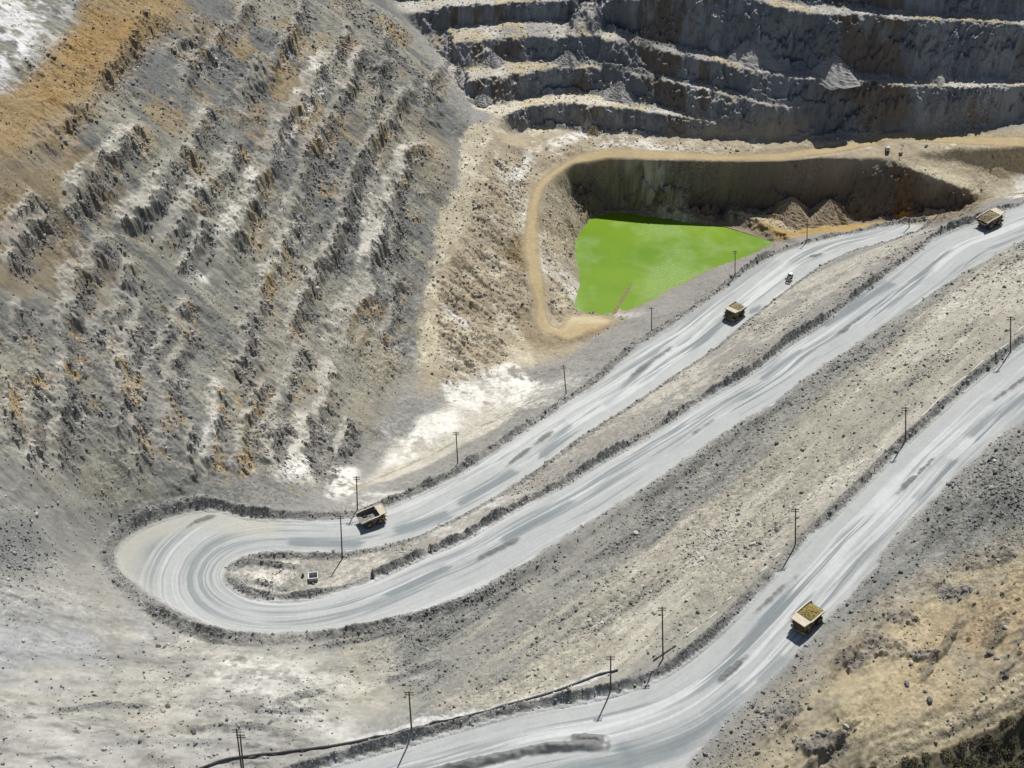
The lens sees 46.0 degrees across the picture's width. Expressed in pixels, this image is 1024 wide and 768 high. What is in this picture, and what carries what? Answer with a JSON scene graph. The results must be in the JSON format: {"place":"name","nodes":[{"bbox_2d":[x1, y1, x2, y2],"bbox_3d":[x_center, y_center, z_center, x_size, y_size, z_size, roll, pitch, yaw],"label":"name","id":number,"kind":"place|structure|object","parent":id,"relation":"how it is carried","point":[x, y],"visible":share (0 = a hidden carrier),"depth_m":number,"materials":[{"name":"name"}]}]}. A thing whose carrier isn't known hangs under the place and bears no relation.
{"place":"outdoors","nodes":[
{"label":"outdoors","id":0,"kind":"place"},
{"bbox_2d":[0,0,467,532],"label":"pit slope","id":1,"kind":"structure","parent":0,"point":[26,102],"depth_m":548.70,"materials":[{"name":"grey stone"}]},
{"bbox_2d":[0,0,1023,767],"bbox_3d":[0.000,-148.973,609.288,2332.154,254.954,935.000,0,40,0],"label":"ground","id":2,"kind":"structure","parent":0,"point":[420,426],"depth_m":438.65,"materials":[{"name":"soil"}]},
{"bbox_2d":[190,728,195,734],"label":"boulder","id":3,"kind":"object","parent":2,"relation":"on","point":[193,731],"visible":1,"depth_m":378.38,"materials":[{"name":"stone"}]},
{"bbox_2d":[232,728,241,767],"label":"power pole","id":4,"kind":"object","parent":2,"relation":"on","point":[236,729],"visible":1,"depth_m":355.57,"materials":[{"name":"brown wood"}]},
{"bbox_2d":[308,571,317,582],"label":"open skip","id":5,"kind":"object","parent":2,"relation":"on","point":[314,576],"visible":1,"depth_m":459.08,"materials":[{"name":"grey paint"}]},
{"bbox_2d":[337,515,343,558],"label":"power pole","id":6,"kind":"object","parent":2,"relation":"on","point":[340,516],"visible":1,"depth_m":461.54,"materials":[{"name":"brown wood"}]},
{"bbox_2d":[199,669,617,767],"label":"water pipe","id":7,"kind":"object","parent":2,"relation":"on","point":[376,736],"visible":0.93,"depth_m":377.54,"materials":[{"name":"black plastic"}]},
{"bbox_2d":[453,433,458,462],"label":"power pole","id":8,"kind":"object","parent":2,"relation":"on","point":[456,434],"visible":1,"depth_m":526.61,"materials":[{"name":"brown wood"}]},
{"bbox_2d":[0,0,1023,767],"bbox_3d":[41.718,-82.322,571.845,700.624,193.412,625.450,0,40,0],"label":"rubble","id":9,"kind":"object","parent":2,"relation":"on","point":[724,530],"visible":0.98,"depth_m":495.44,"materials":[{"name":"stone"}]},
{"bbox_2d":[6,0,1020,762],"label":"rock crags","id":10,"kind":"structure","parent":2,"relation":"on","point":[304,348],"depth_m":559.33,"materials":[{"name":"stone"}]},
{"bbox_2d":[98,200,1023,767],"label":"berm","id":11,"kind":"structure","parent":2,"relation":"on","point":[422,732],"depth_m":464.03,"materials":[{"name":"gravel"}]},
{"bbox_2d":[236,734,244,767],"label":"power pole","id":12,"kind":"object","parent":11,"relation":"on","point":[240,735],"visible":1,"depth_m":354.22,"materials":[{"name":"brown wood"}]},
{"bbox_2d":[353,476,359,509],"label":"power pole","id":13,"kind":"object","parent":11,"relation":"on","point":[356,477],"visible":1,"depth_m":487.77,"materials":[{"name":"brown wood"}]},
{"bbox_2d":[404,691,413,729],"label":"power pole","id":14,"kind":"object","parent":11,"relation":"on","point":[408,692],"visible":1,"depth_m":365.69,"materials":[{"name":"brown wood"}]},
{"bbox_2d":[606,656,614,689],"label":"power pole","id":15,"kind":"object","parent":11,"relation":"on","point":[610,659],"visible":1,"depth_m":376.71,"materials":[{"name":"brown wood"}]},
{"bbox_2d":[791,508,798,543],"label":"power pole","id":16,"kind":"object","parent":11,"relation":"on","point":[795,509],"visible":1,"depth_m":414.33,"materials":[{"name":"brown wood"}]},
{"bbox_2d":[901,407,908,440],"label":"power pole","id":17,"kind":"object","parent":11,"relation":"on","point":[905,408],"visible":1,"depth_m":444.45,"materials":[{"name":"brown wood"}]},
{"bbox_2d":[1006,316,1013,352],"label":"power pole","id":18,"kind":"object","parent":11,"relation":"on","point":[1010,317],"visible":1,"depth_m":473.00,"materials":[{"name":"brown wood"}]},
{"bbox_2d":[562,365,566,393],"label":"power pole","id":19,"kind":"object","parent":2,"relation":"on","point":[564,379],"visible":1,"depth_m":568.10,"materials":[{"name":"brown wood"}]},
{"bbox_2d":[658,607,665,658],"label":"power pole","id":20,"kind":"object","parent":2,"relation":"on","point":[662,608],"visible":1,"depth_m":388.32,"materials":[{"name":"brown wood"}]},
{"bbox_2d":[653,645,675,660],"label":"water pipe","id":21,"kind":"object","parent":2,"relation":"on","point":[659,656],"visible":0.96,"depth_m":398.72,"materials":[{"name":"black plastic"}]},
{"bbox_2d":[842,723,848,728],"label":"boulder","id":22,"kind":"object","parent":2,"relation":"on","point":[845,726],"visible":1,"depth_m":358.89,"materials":[{"name":"stone"}]},
{"bbox_2d":[901,757,911,763],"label":"shrub","id":23,"kind":"object","parent":2,"relation":"on","point":[904,760],"visible":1,"depth_m":348.31,"materials":[{"name":"green plant"}]},
{"bbox_2d":[908,759,921,767],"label":"shrub","id":24,"kind":"object","parent":2,"relation":"on","point":[915,764],"visible":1,"depth_m":347.33,"materials":[{"name":"green plant"}]},
{"bbox_2d":[921,751,931,760],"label":"shrub","id":25,"kind":"object","parent":2,"relation":"on","point":[926,757],"visible":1,"depth_m":347.44,"materials":[{"name":"green plant"}]},
{"bbox_2d":[927,696,932,703],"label":"boulder","id":26,"kind":"object","parent":2,"relation":"on","point":[929,700],"visible":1,"depth_m":355.62,"materials":[{"name":"stone"}]},
{"bbox_2d":[921,395,942,417],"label":"pipe length","id":27,"kind":"object","parent":2,"relation":"on","point":[931,406],"visible":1,"depth_m":467.51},
{"bbox_2d":[940,749,952,758],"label":"shrub","id":28,"kind":"object","parent":2,"relation":"on","point":[948,754],"visible":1,"depth_m":347.47,"materials":[{"name":"green plant"}]},
{"bbox_2d":[953,757,962,766],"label":"shrub","id":29,"kind":"object","parent":2,"relation":"on","point":[957,761],"visible":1,"depth_m":346.97,"materials":[{"name":"green plant"}]},
{"bbox_2d":[957,741,967,750],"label":"shrub","id":30,"kind":"object","parent":2,"relation":"on","point":[965,747],"visible":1,"depth_m":347.83,"materials":[{"name":"green plant"}]},
{"bbox_2d":[961,756,977,767],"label":"shrub","id":31,"kind":"object","parent":2,"relation":"on","point":[972,764],"visible":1,"depth_m":346.30,"materials":[{"name":"green plant"}]},
{"bbox_2d":[969,736,982,745],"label":"shrub","id":32,"kind":"object","parent":2,"relation":"on","point":[977,742],"visible":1,"depth_m":347.88,"materials":[{"name":"green plant"}]},
{"bbox_2d":[976,759,987,767],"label":"shrub","id":33,"kind":"object","parent":2,"relation":"on","point":[983,762],"visible":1,"depth_m":346.57,"materials":[{"name":"green plant"}]},
{"bbox_2d":[978,747,987,755],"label":"shrub","id":34,"kind":"object","parent":2,"relation":"on","point":[986,752],"visible":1,"depth_m":347.45,"materials":[{"name":"green plant"}]},
{"bbox_2d":[978,738,994,746],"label":"shrub","id":35,"kind":"object","parent":2,"relation":"on","point":[986,742],"visible":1,"depth_m":347.77,"materials":[{"name":"green plant"}]},
{"bbox_2d":[981,735,993,745],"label":"shrub","id":36,"kind":"object","parent":2,"relation":"on","point":[987,739],"visible":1,"depth_m":347.90,"materials":[{"name":"green plant"}]},
{"bbox_2d":[986,651,993,655],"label":"boulder","id":37,"kind":"object","parent":2,"relation":"on","point":[989,653],"visible":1,"depth_m":362.57,"materials":[{"name":"stone"}]},
{"bbox_2d":[988,750,1002,759],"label":"shrub","id":38,"kind":"object","parent":2,"relation":"on","point":[997,754],"visible":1,"depth_m":346.81,"materials":[{"name":"green plant"}]},
{"bbox_2d":[1003,672,1008,677],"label":"boulder","id":39,"kind":"object","parent":2,"relation":"on","point":[1006,675],"visible":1,"depth_m":354.12,"materials":[{"name":"stone"}]},
{"bbox_2d":[1001,747,1011,755],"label":"shrub","id":40,"kind":"object","parent":2,"relation":"on","point":[1004,751],"visible":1,"depth_m":347.35,"materials":[{"name":"green plant"}]},
{"bbox_2d":[1006,747,1015,753],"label":"shrub","id":41,"kind":"object","parent":2,"relation":"on","point":[1013,750],"visible":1,"depth_m":347.60,"materials":[{"name":"green plant"}]},
{"bbox_2d":[1006,716,1016,724],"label":"shrub","id":42,"kind":"object","parent":2,"relation":"on","point":[1014,719],"visible":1,"depth_m":348.26,"materials":[{"name":"green plant"}]},
{"bbox_2d":[1007,761,1018,767],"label":"shrub","id":43,"kind":"object","parent":2,"relation":"on","point":[1015,766],"visible":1,"depth_m":346.36,"materials":[{"name":"green plant"}]},
{"bbox_2d":[1008,737,1017,743],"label":"shrub","id":44,"kind":"object","parent":2,"relation":"on","point":[1014,741],"visible":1,"depth_m":347.51,"materials":[{"name":"green plant"}]},
{"bbox_2d":[118,205,1023,767],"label":"haul road","id":45,"kind":"structure","parent":0,"point":[678,717],"depth_m":459.72,"materials":[{"name":"grey gravel"}]},
{"bbox_2d":[356,503,386,528],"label":"haul truck","id":46,"kind":"object","parent":45,"relation":"on","point":[368,517],"visible":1,"depth_m":487.36,"materials":[{"name":"metal"}]},
{"bbox_2d":[723,301,747,321],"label":"haul truck","id":47,"kind":"object","parent":45,"relation":"on","point":[731,313],"visible":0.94,"depth_m":619.54,"materials":[{"name":"metal"}]},
{"bbox_2d":[729,303,743,310],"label":"ore load","id":48,"kind":"object","parent":47,"relation":"in","point":[738,306],"visible":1,"depth_m":621.07},
{"bbox_2d":[785,272,792,283],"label":"pickup truck","id":49,"kind":"object","parent":45,"relation":"on","point":[790,275],"visible":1,"depth_m":655.09,"materials":[{"name":"white paint"}]},
{"bbox_2d":[790,600,826,635],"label":"haul truck","id":50,"kind":"object","parent":45,"relation":"on","point":[800,624],"visible":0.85,"depth_m":393.56,"materials":[{"name":"metal"}]},
{"bbox_2d":[798,603,822,621],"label":"ore load","id":51,"kind":"object","parent":50,"relation":"in","point":[810,612],"visible":1,"depth_m":394.34},
{"bbox_2d":[976,207,1004,229],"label":"haul truck","id":52,"kind":"object","parent":45,"relation":"on","point":[998,220],"visible":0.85,"depth_m":595.83,"materials":[{"name":"metal"}]},
{"bbox_2d":[979,211,998,222],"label":"ore load","id":53,"kind":"object","parent":52,"relation":"in","point":[987,217],"visible":1,"depth_m":594.16},
{"bbox_2d":[574,212,770,314],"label":"lake water","id":54,"kind":"structure","parent":0,"point":[651,258],"depth_m":713.59,"materials":[{"name":"green liquid"}]},
{"bbox_2d":[399,0,1023,241],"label":"pit benches","id":55,"kind":"object","parent":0,"point":[857,40],"visible":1,"depth_m":740.80,"materials":[{"name":"stone"}]},
{"bbox_2d":[473,93,491,107],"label":"scree cone","id":56,"kind":"object","parent":55,"relation":"on","point":[481,100],"visible":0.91,"depth_m":756.56,"materials":[{"name":"grey gravel"}]},
{"bbox_2d":[481,50,504,69],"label":"scree cone","id":57,"kind":"object","parent":55,"relation":"on","point":[494,60],"visible":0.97,"depth_m":766.51,"materials":[{"name":"grey gravel"}]},
{"bbox_2d":[553,50,579,69],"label":"scree cone","id":58,"kind":"object","parent":55,"relation":"on","point":[567,58],"visible":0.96,"depth_m":761.26,"materials":[{"name":"grey gravel"}]},
{"bbox_2d":[586,124,601,135],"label":"scree cone","id":59,"kind":"object","parent":55,"relation":"on","point":[592,129],"visible":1,"depth_m":752.62,"materials":[{"name":"brown gravel"}]},
{"bbox_2d":[600,81,636,104],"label":"scree cone","id":60,"kind":"object","parent":55,"relation":"on","point":[619,92],"visible":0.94,"depth_m":755.03,"materials":[{"name":"grey gravel"}]},
{"bbox_2d":[725,40,783,71],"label":"scree cone","id":61,"kind":"object","parent":55,"relation":"on","point":[753,55],"visible":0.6,"depth_m":739.96,"materials":[{"name":"grey gravel"}]},
{"bbox_2d":[765,197,812,229],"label":"scree cone","id":62,"kind":"object","parent":55,"relation":"on","point":[792,212],"visible":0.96,"depth_m":733.26,"materials":[{"name":"beige gravel"}]},
{"bbox_2d":[809,198,854,228],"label":"scree cone","id":63,"kind":"object","parent":55,"relation":"on","point":[827,212],"visible":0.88,"depth_m":733.34,"materials":[{"name":"beige gravel"}]},
{"bbox_2d":[811,54,860,89],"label":"scree cone","id":64,"kind":"object","parent":55,"relation":"on","point":[834,72],"visible":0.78,"depth_m":733.54,"materials":[{"name":"grey gravel"}]},
{"bbox_2d":[924,66,950,89],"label":"scree cone","id":65,"kind":"object","parent":55,"relation":"on","point":[938,76],"visible":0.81,"depth_m":738.23,"materials":[{"name":"grey gravel"}]},
{"bbox_2d":[1006,65,1023,81],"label":"scree cone","id":66,"kind":"object","parent":55,"relation":"on","point":[1017,73],"visible":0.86,"depth_m":744.41,"materials":[{"name":"grey gravel"}]},
{"bbox_2d":[524,128,1023,338],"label":"pit road","id":67,"kind":"structure","parent":0,"point":[573,326],"depth_m":732.04,"materials":[{"name":"soil"}]}
]}

